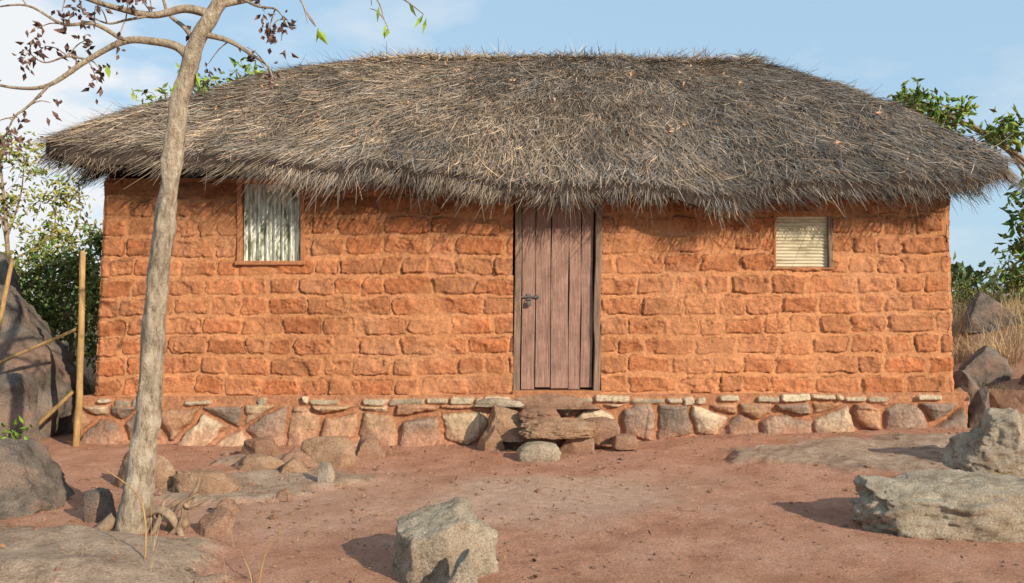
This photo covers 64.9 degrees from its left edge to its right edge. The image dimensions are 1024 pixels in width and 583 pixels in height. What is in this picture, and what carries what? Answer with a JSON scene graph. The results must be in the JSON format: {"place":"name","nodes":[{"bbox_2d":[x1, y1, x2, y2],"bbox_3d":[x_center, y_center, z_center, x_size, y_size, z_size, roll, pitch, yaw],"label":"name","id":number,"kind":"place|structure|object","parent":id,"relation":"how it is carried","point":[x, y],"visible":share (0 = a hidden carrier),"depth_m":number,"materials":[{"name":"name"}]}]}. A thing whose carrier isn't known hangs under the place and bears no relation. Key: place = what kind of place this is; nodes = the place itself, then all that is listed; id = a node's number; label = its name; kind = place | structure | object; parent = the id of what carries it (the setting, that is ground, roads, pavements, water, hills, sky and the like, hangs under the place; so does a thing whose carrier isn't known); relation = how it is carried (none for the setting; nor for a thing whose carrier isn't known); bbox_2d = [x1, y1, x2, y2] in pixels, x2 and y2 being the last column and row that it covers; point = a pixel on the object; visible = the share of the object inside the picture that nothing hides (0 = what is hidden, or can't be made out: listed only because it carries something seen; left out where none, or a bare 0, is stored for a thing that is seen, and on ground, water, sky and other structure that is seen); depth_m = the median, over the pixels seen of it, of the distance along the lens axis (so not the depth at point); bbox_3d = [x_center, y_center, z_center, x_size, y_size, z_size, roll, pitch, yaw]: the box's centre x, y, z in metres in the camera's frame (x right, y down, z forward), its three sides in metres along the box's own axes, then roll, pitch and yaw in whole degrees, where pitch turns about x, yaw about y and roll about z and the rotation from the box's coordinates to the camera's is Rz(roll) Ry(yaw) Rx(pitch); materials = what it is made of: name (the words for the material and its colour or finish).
{"place":"outdoors","nodes":[
{"label":"outdoors","id":0,"kind":"place"},
{"bbox_2d":[37,369,95,418],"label":"dry grass","id":1,"kind":"structure","parent":0,"point":[92,387],"depth_m":11.68,"materials":[{"name":"plant"}]},
{"bbox_2d":[81,508,251,582],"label":"dry grass","id":2,"kind":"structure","parent":0,"point":[171,546],"depth_m":4.28,"materials":[{"name":"beige plant"}]},
{"bbox_2d":[0,296,1023,582],"bbox_3d":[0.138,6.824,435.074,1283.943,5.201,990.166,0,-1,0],"label":"ground","id":3,"kind":"structure","parent":0,"point":[632,520],"depth_m":5.59,"materials":[{"name":"soil"}]},
{"bbox_2d":[0,251,22,297],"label":"boulder","id":4,"kind":"object","parent":3,"relation":"on","point":[4,263],"visible":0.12,"depth_m":10.99,"materials":[{"name":"grey stone"}]},
{"bbox_2d":[0,416,32,439],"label":"weed","id":5,"kind":"object","parent":3,"relation":"on","point":[20,432],"visible":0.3,"depth_m":7.15,"materials":[{"name":"green plant"}]},
{"bbox_2d":[0,373,40,440],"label":"boulder","id":6,"kind":"object","parent":3,"relation":"on","point":[18,394],"visible":0.57,"depth_m":7.93,"materials":[{"name":"grey stone"}]},
{"bbox_2d":[0,437,74,519],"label":"boulder","id":7,"kind":"object","parent":3,"relation":"on","point":[32,479],"visible":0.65,"depth_m":5.92,"materials":[{"name":"grey stone"}]},
{"bbox_2d":[0,250,85,446],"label":"pole fence","id":8,"kind":"object","parent":3,"relation":"on","point":[79,376],"visible":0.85,"depth_m":8.48,"materials":[{"name":"brown wood"}]},
{"bbox_2d":[0,284,90,439],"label":"boulder","id":9,"kind":"object","parent":3,"relation":"on","point":[50,368],"visible":0.47,"depth_m":9.16,"materials":[{"name":"grey stone"}]},
{"bbox_2d":[0,119,99,287],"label":"leafy tree","id":10,"kind":"object","parent":3,"relation":"on","point":[6,213],"visible":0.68,"depth_m":13.03,"materials":[{"name":"green plant"}]},
{"bbox_2d":[7,213,103,373],"bbox_3d":[-6.800,0.197,12.005,2.700,2.820,1.707,0,-1,0],"label":"bush","id":11,"kind":"object","parent":3,"relation":"on","point":[70,270],"visible":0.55,"depth_m":11.89,"materials":[{"name":"green plant"}]},
{"bbox_2d":[83,487,115,522],"bbox_3d":[-2.901,1.518,5.676,0.201,0.252,0.200,0,-1,0],"label":"rock","id":12,"kind":"object","parent":3,"relation":"on","point":[98,505],"visible":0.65,"depth_m":5.59,"materials":[{"name":"grey stone"}]},
{"bbox_2d":[111,451,175,489],"bbox_3d":[-3.022,1.489,6.679,0.703,0.488,0.502,0,-1,0],"label":"rock","id":13,"kind":"object","parent":3,"relation":"on","point":[165,472],"visible":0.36,"depth_m":6.57,"materials":[{"name":"stone"}]},
{"bbox_2d":[103,468,285,582],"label":"dry stalk","id":14,"kind":"object","parent":3,"relation":"on","point":[133,490],"visible":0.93,"depth_m":4.33,"materials":[{"name":"brown dry grass"}]},
{"bbox_2d":[131,57,272,107],"bbox_3d":[-5.989,-1.446,15.634,3.104,6.210,1.201,0,-1,-8],"label":"leafy tree","id":15,"kind":"object","parent":3,"relation":"on","point":[205,78],"visible":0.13,"depth_m":15.57,"materials":[{"name":"green plant"}]},
{"bbox_2d":[172,469,240,494],"bbox_3d":[-2.396,1.543,6.473,0.624,0.225,0.417,0,-1,0],"label":"flat stone","id":16,"kind":"object","parent":3,"relation":"on","point":[215,481],"visible":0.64,"depth_m":6.34,"materials":[{"name":"brown stone"}]},
{"bbox_2d":[0,0,425,535],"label":"deciduous tree","id":17,"kind":"object","parent":3,"relation":"on","point":[140,475],"visible":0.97,"depth_m":5.28,"materials":[{"name":"brown plant"}]},
{"bbox_2d":[196,508,234,536],"bbox_3d":[-1.940,1.524,5.275,0.260,0.201,0.222,0,-1,0],"label":"rock","id":18,"kind":"object","parent":3,"relation":"on","point":[218,522],"visible":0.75,"depth_m":5.24,"materials":[{"name":"brown stone"}]},
{"bbox_2d":[214,497,240,513],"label":"rock","id":19,"kind":"object","parent":3,"relation":"on","point":[232,505],"visible":0.64,"depth_m":5.74,"materials":[{"name":"brown stone"}]},
{"bbox_2d":[233,453,283,471],"bbox_3d":[-2.299,1.569,7.278,0.505,0.185,0.302,0,-1,0],"label":"flat stone","id":20,"kind":"object","parent":3,"relation":"on","point":[250,462],"visible":0.5,"depth_m":7.20,"materials":[{"name":"brown stone"}]},
{"bbox_2d":[240,435,281,456],"bbox_3d":[-2.452,1.547,7.924,0.444,0.224,0.298,0,-1,0],"label":"flat stone","id":21,"kind":"object","parent":3,"relation":"on","point":[266,445],"visible":0.56,"depth_m":7.81,"materials":[{"name":"brown stone"}]},
{"bbox_2d":[276,488,291,500],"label":"rock","id":22,"kind":"object","parent":3,"relation":"on","point":[284,495],"visible":0.99,"depth_m":6.14,"materials":[{"name":"brown stone"}]},
{"bbox_2d":[280,456,309,472],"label":"flat stone","id":23,"kind":"object","parent":3,"relation":"on","point":[296,464],"visible":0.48,"depth_m":6.99,"materials":[{"name":"stone"}]},
{"bbox_2d":[280,447,312,465],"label":"flat stone","id":24,"kind":"object","parent":3,"relation":"on","point":[305,458],"visible":0.49,"depth_m":7.42,"materials":[{"name":"brown stone"}]},
{"bbox_2d":[317,461,334,482],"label":"rock","id":25,"kind":"object","parent":3,"relation":"on","point":[325,473],"visible":0.99,"depth_m":6.65,"materials":[{"name":"grey stone"}]},
{"bbox_2d":[300,436,355,467],"bbox_3d":[-1.731,1.507,7.575,0.526,0.282,0.347,0,-1,0],"label":"flat stone","id":26,"kind":"object","parent":3,"relation":"on","point":[337,451],"visible":0.78,"depth_m":7.51,"materials":[{"name":"brown stone"}]},
{"bbox_2d":[355,434,384,459],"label":"flat stone","id":27,"kind":"object","parent":3,"relation":"on","point":[369,447],"visible":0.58,"depth_m":7.85,"materials":[{"name":"stone"}]},
{"bbox_2d":[393,497,498,582],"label":"rock","id":28,"kind":"object","parent":3,"relation":"on","point":[432,543],"visible":0.91,"depth_m":4.43,"materials":[{"name":"beige stone"}]},
{"bbox_2d":[446,548,477,582],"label":"rock","id":29,"kind":"object","parent":3,"relation":"on","point":[463,571],"visible":1,"depth_m":4.11,"materials":[{"name":"beige stone"}]},
{"bbox_2d":[0,435,974,582],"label":"leaf litter","id":30,"kind":"object","parent":3,"relation":"on","point":[355,579],"visible":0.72,"depth_m":5.94,"materials":[{"name":"brown plant"}]},
{"bbox_2d":[0,427,1021,582],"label":"pebbles","id":31,"kind":"object","parent":3,"relation":"on","point":[225,453],"visible":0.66,"depth_m":6.11,"materials":[{"name":"brown stone"}]},
{"bbox_2d":[73,391,969,446],"bbox_3d":[0.110,1.579,8.723,9.660,0.968,0.305,0,-1,0],"label":"front foundation","id":32,"kind":"object","parent":3,"relation":"on","point":[386,420],"visible":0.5,"depth_m":8.69,"materials":[{"name":"stone"}]},
{"bbox_2d":[95,177,953,395],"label":"front wall","id":33,"kind":"structure","parent":32,"relation":"on","point":[381,296],"depth_m":8.79,"materials":[{"name":"brick"}]},
{"bbox_2d":[237,183,243,260],"bbox_3d":[-2.979,-0.774,8.870,0.055,0.885,0.175,0,-1,0],"label":"jamb","id":34,"kind":"object","parent":33,"relation":"attached to","point":[240,224],"visible":0.78,"depth_m":8.79,"materials":[{"name":"paint"}]},
{"bbox_2d":[234,261,305,264],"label":"sill","id":35,"kind":"structure","parent":33,"relation":"attached to","point":[270,263],"depth_m":8.75,"materials":[{"name":"paint"}]},
{"bbox_2d":[244,184,299,260],"bbox_3d":[-2.629,-0.761,8.858,0.628,0.851,0.042,0,-1,0],"label":"corrugated sheet","id":36,"kind":"object","parent":35,"relation":"on","point":[271,232],"visible":0.94,"depth_m":8.86,"materials":[{"name":"metal"}]},
{"bbox_2d":[236,177,303,183],"bbox_3d":[-2.635,-1.216,8.874,0.750,0.060,0.174,0,-1,0],"label":"head","id":37,"kind":"object","parent":33,"relation":"attached to","point":[245,179],"visible":0.34,"depth_m":8.79},
{"bbox_2d":[300,183,304,260],"bbox_3d":[-2.289,-0.774,8.869,0.059,0.885,0.174,0,-1,0],"label":"jamb","id":38,"kind":"object","parent":33,"relation":"attached to","point":[302,233],"visible":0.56,"depth_m":8.78,"materials":[{"name":"paint"}]},
{"bbox_2d":[39,58,1023,217],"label":"thatched roof","id":39,"kind":"structure","parent":33,"relation":"on","point":[457,185],"depth_m":8.68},
{"bbox_2d":[48,152,514,211],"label":"soffit","id":40,"kind":"structure","parent":39,"relation":"attached to","point":[196,175],"depth_m":11.90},
{"bbox_2d":[22,152,1023,234],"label":"eave stragglers","id":41,"kind":"object","parent":40,"relation":"attached to","point":[620,198],"visible":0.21,"depth_m":8.34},
{"bbox_2d":[26,46,1023,203],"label":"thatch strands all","id":42,"kind":"object","parent":39,"relation":"attached to","point":[553,145],"visible":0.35,"depth_m":9.22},
{"bbox_2d":[32,40,1021,199],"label":"thatch strands","id":43,"kind":"object","parent":39,"relation":"attached to","point":[123,138],"visible":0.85,"depth_m":9.20},
{"bbox_2d":[46,140,1007,206],"bbox_3d":[0.160,-1.232,11.687,10.440,0.799,6.570,0,-1,0],"label":"eave edge","id":44,"kind":"object","parent":39,"relation":"attached to","point":[691,198],"visible":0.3,"depth_m":8.40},
{"bbox_2d":[35,151,1021,222],"bbox_3d":[0.104,-1.167,11.677,10.869,1.098,6.990,0,-1,0],"label":"eave fringe","id":45,"kind":"object","parent":39,"relation":"attached to","point":[96,176],"visible":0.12,"depth_m":8.38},
{"bbox_2d":[134,58,975,160],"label":"fallen leaves","id":46,"kind":"object","parent":39,"relation":"on","point":[616,131],"visible":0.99,"depth_m":9.88,"materials":[{"name":"plant"}]},
{"bbox_2d":[348,41,776,66],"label":"ridge tufts","id":47,"kind":"object","parent":39,"relation":"on","point":[652,58],"visible":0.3,"depth_m":11.53,"materials":[{"name":"brown plant"}]},
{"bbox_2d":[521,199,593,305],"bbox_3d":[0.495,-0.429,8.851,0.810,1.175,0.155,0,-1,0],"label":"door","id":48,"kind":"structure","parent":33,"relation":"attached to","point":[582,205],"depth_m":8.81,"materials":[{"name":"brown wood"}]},
{"bbox_2d":[568,208,580,388],"bbox_3d":[0.687,0.077,8.836,0.144,1.988,0.032,0,-1,0],"label":"plank","id":49,"kind":"object","parent":48,"relation":"attached to","point":[574,308],"visible":0.92,"depth_m":8.82,"materials":[{"name":"brown wood"}]},
{"bbox_2d":[773,216,775,266],"bbox_3d":[2.876,-0.558,8.874,0.035,0.595,0.155,0,-1,0],"label":"jamb","id":50,"kind":"object","parent":33,"relation":"attached to","point":[774,247],"visible":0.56,"depth_m":8.80,"materials":[{"name":"paint"}]},
{"bbox_2d":[773,210,832,215],"bbox_3d":[3.185,-0.856,8.877,0.660,0.060,0.156,0,-1,0],"label":"head","id":51,"kind":"object","parent":33,"relation":"attached to","point":[805,213],"visible":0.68,"depth_m":8.80},
{"bbox_2d":[772,267,834,269],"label":"sill","id":52,"kind":"structure","parent":33,"relation":"attached to","point":[790,268],"depth_m":8.79,"materials":[{"name":"paint"}]},
{"bbox_2d":[776,216,827,266],"bbox_3d":[3.185,-0.546,8.845,0.590,0.561,0.019,0,-1,0],"label":"corrugated sheet","id":53,"kind":"object","parent":52,"relation":"on","point":[801,241],"visible":1,"depth_m":8.85,"materials":[{"name":"beige metal"}]},
{"bbox_2d":[827,216,832,266],"bbox_3d":[3.486,-0.559,8.873,0.056,0.595,0.156,0,-1,0],"label":"jamb","id":54,"kind":"object","parent":33,"relation":"attached to","point":[830,241],"visible":0.69,"depth_m":8.80,"materials":[{"name":"brown wood"}]},
{"bbox_2d":[512,389,600,394],"bbox_3d":[0.485,1.116,8.861,0.970,0.076,0.245,0,-1,0],"label":"threshold","id":55,"kind":"object","parent":32,"relation":"on","point":[549,391],"visible":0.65,"depth_m":8.74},
{"bbox_2d":[513,197,521,389],"bbox_3d":[0.057,0.024,8.859,0.101,2.120,0.150,0,-1,0],"label":"frame","id":56,"kind":"object","parent":55,"relation":"on","point":[517,298],"visible":0.88,"depth_m":8.79,"materials":[{"name":"brown wood"}]},
{"bbox_2d":[521,208,534,388],"bbox_3d":[0.177,0.077,8.833,0.161,1.988,0.039,0,-1,0],"label":"plank","id":57,"kind":"object","parent":55,"relation":"on","point":[528,312],"visible":1,"depth_m":8.82,"materials":[{"name":"brown wood"}]},
{"bbox_2d":[521,296,538,297],"bbox_3d":[0.200,0.059,8.800,0.200,0.017,0.024,0,-1,0],"label":"door bolt","id":58,"kind":"object","parent":57,"relation":"attached to","point":[529,296],"depth_m":8.79,"materials":[{"name":"grey metal"}]},
{"bbox_2d":[535,208,550,386],"bbox_3d":[0.341,0.066,8.837,0.181,1.966,0.032,0,-1,0],"label":"plank","id":59,"kind":"object","parent":55,"relation":"on","point":[542,342],"visible":0.98,"depth_m":8.82,"materials":[{"name":"brown wood"}]},
{"bbox_2d":[550,208,568,387],"bbox_3d":[0.524,0.072,8.834,0.208,1.977,0.038,0,-1,0],"label":"plank","id":60,"kind":"object","parent":55,"relation":"on","point":[559,304],"visible":0.91,"depth_m":8.82,"materials":[{"name":"brown wood"}]},
{"bbox_2d":[580,208,593,386],"bbox_3d":[0.820,0.066,8.832,0.151,1.966,0.038,0,-1,0],"label":"plank","id":61,"kind":"object","parent":55,"relation":"on","point":[586,307],"visible":0.97,"depth_m":8.81,"materials":[{"name":"brown wood"}]},
{"bbox_2d":[592,197,602,390],"bbox_3d":[0.938,0.024,8.848,0.114,2.120,0.172,0,-1,0],"label":"frame","id":62,"kind":"object","parent":55,"relation":"on","point":[597,297],"visible":0.86,"depth_m":8.77,"materials":[{"name":"brown wood"}]},
{"bbox_2d":[20,252,1023,319],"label":"distant trees","id":63,"kind":"object","parent":3,"relation":"on","point":[966,272],"visible":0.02,"depth_m":43.05,"materials":[{"name":"green plant"}]},
{"bbox_2d":[473,393,637,461],"bbox_3d":[0.413,1.455,8.238,1.720,0.723,1.127,0,-1,0],"label":"stone doorstep","id":64,"kind":"object","parent":3,"relation":"on","point":[537,428],"visible":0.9,"depth_m":8.23,"materials":[{"name":"brown stone"}]},
{"bbox_2d":[512,212,600,390],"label":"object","id":65,"kind":"object","parent":3,"relation":"on","point":[513,273],"depth_m":9.11,"materials":[{"name":"brown wood"}]},
{"bbox_2d":[850,469,1023,542],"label":"rock slab","id":66,"kind":"object","parent":3,"relation":"on","point":[948,504],"visible":0.86,"depth_m":5.19,"materials":[{"name":"grey stone"}]},
{"bbox_2d":[878,77,1023,296],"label":"leafy tree","id":67,"kind":"object","parent":3,"relation":"on","point":[991,133],"visible":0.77,"depth_m":13.78,"materials":[{"name":"green plant"}]},
{"bbox_2d":[954,387,969,401],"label":"boulder","id":68,"kind":"object","parent":3,"relation":"on","point":[958,389],"visible":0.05,"depth_m":10.26,"materials":[{"name":"brown stone"}]},
{"bbox_2d":[953,370,979,400],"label":"boulder","id":69,"kind":"object","parent":3,"relation":"on","point":[964,381],"visible":0.35,"depth_m":10.56,"materials":[{"name":"stone"}]},
{"bbox_2d":[968,386,989,427],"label":"rock","id":70,"kind":"object","parent":3,"relation":"on","point":[979,405],"visible":0.62,"depth_m":8.72,"materials":[{"name":"grey stone"}]},
{"bbox_2d":[938,407,1023,476],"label":"boulder","id":71,"kind":"object","parent":3,"relation":"on","point":[992,443],"visible":0.82,"depth_m":6.75,"materials":[{"name":"grey stone"}]},
{"bbox_2d":[957,345,1013,387],"bbox_3d":[6.603,1.070,11.376,0.903,0.605,0.784,0,-1,0],"label":"boulder","id":72,"kind":"object","parent":3,"relation":"on","point":[988,362],"visible":0.57,"depth_m":11.17,"materials":[{"name":"grey stone"}]},
{"bbox_2d":[951,282,1023,370],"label":"dry grass","id":73,"kind":"structure","parent":3,"relation":"on","point":[1013,307],"depth_m":12.47,"materials":[{"name":"beige plant"}]},
{"bbox_2d":[951,250,1023,311],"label":"bush","id":74,"kind":"object","parent":3,"relation":"on","point":[965,287],"visible":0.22,"depth_m":15.34,"materials":[{"name":"green plant"}]},
{"bbox_2d":[959,291,1023,332],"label":"boulder","id":75,"kind":"object","parent":3,"relation":"on","point":[982,305],"visible":0.69,"depth_m":13.18,"materials":[{"name":"grey stone"}]},
{"bbox_2d":[989,390,1023,413],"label":"boulder","id":76,"kind":"object","parent":3,"relation":"on","point":[1006,399],"visible":0.38,"depth_m":9.19,"materials":[{"name":"brown stone"}]},
{"bbox_2d":[1018,374,1023,384],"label":"boulder","id":77,"kind":"object","parent":3,"relation":"on","point":[1021,381],"visible":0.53,"depth_m":10.83,"materials":[{"name":"stone"}]},
{"bbox_2d":[0,0,1023,294],"label":"sky","id":78,"kind":"structure","parent":0,"point":[959,48],"materials":[{"name":"blue"}]},
{"bbox_2d":[520,208,593,388],"bbox_3d":[0.494,0.079,8.863,0.812,1.990,0.014,0,-1,0],"label":"door backing","id":79,"kind":"object","parent":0,"point":[550,307],"depth_m":8.85,"materials":[{"name":"black wood"}]},
{"bbox_2d":[968,376,1013,401],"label":"green grass","id":80,"kind":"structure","parent":0,"point":[987,386],"depth_m":10.78,"materials":[{"name":"green plant"}]},
{"bbox_3d":[-4.703,1.649,11.600,0.305,0.922,5.750,0,-1,0],"label":"left foundation","id":81,"kind":"object","parent":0,"visible":0},
{"bbox_2d":[100,164,160,336],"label":"wall","id":82,"kind":"structure","parent":81,"relation":"on","point":[119,174],"depth_m":9.28,"materials":[{"name":"brick"}]}
]}

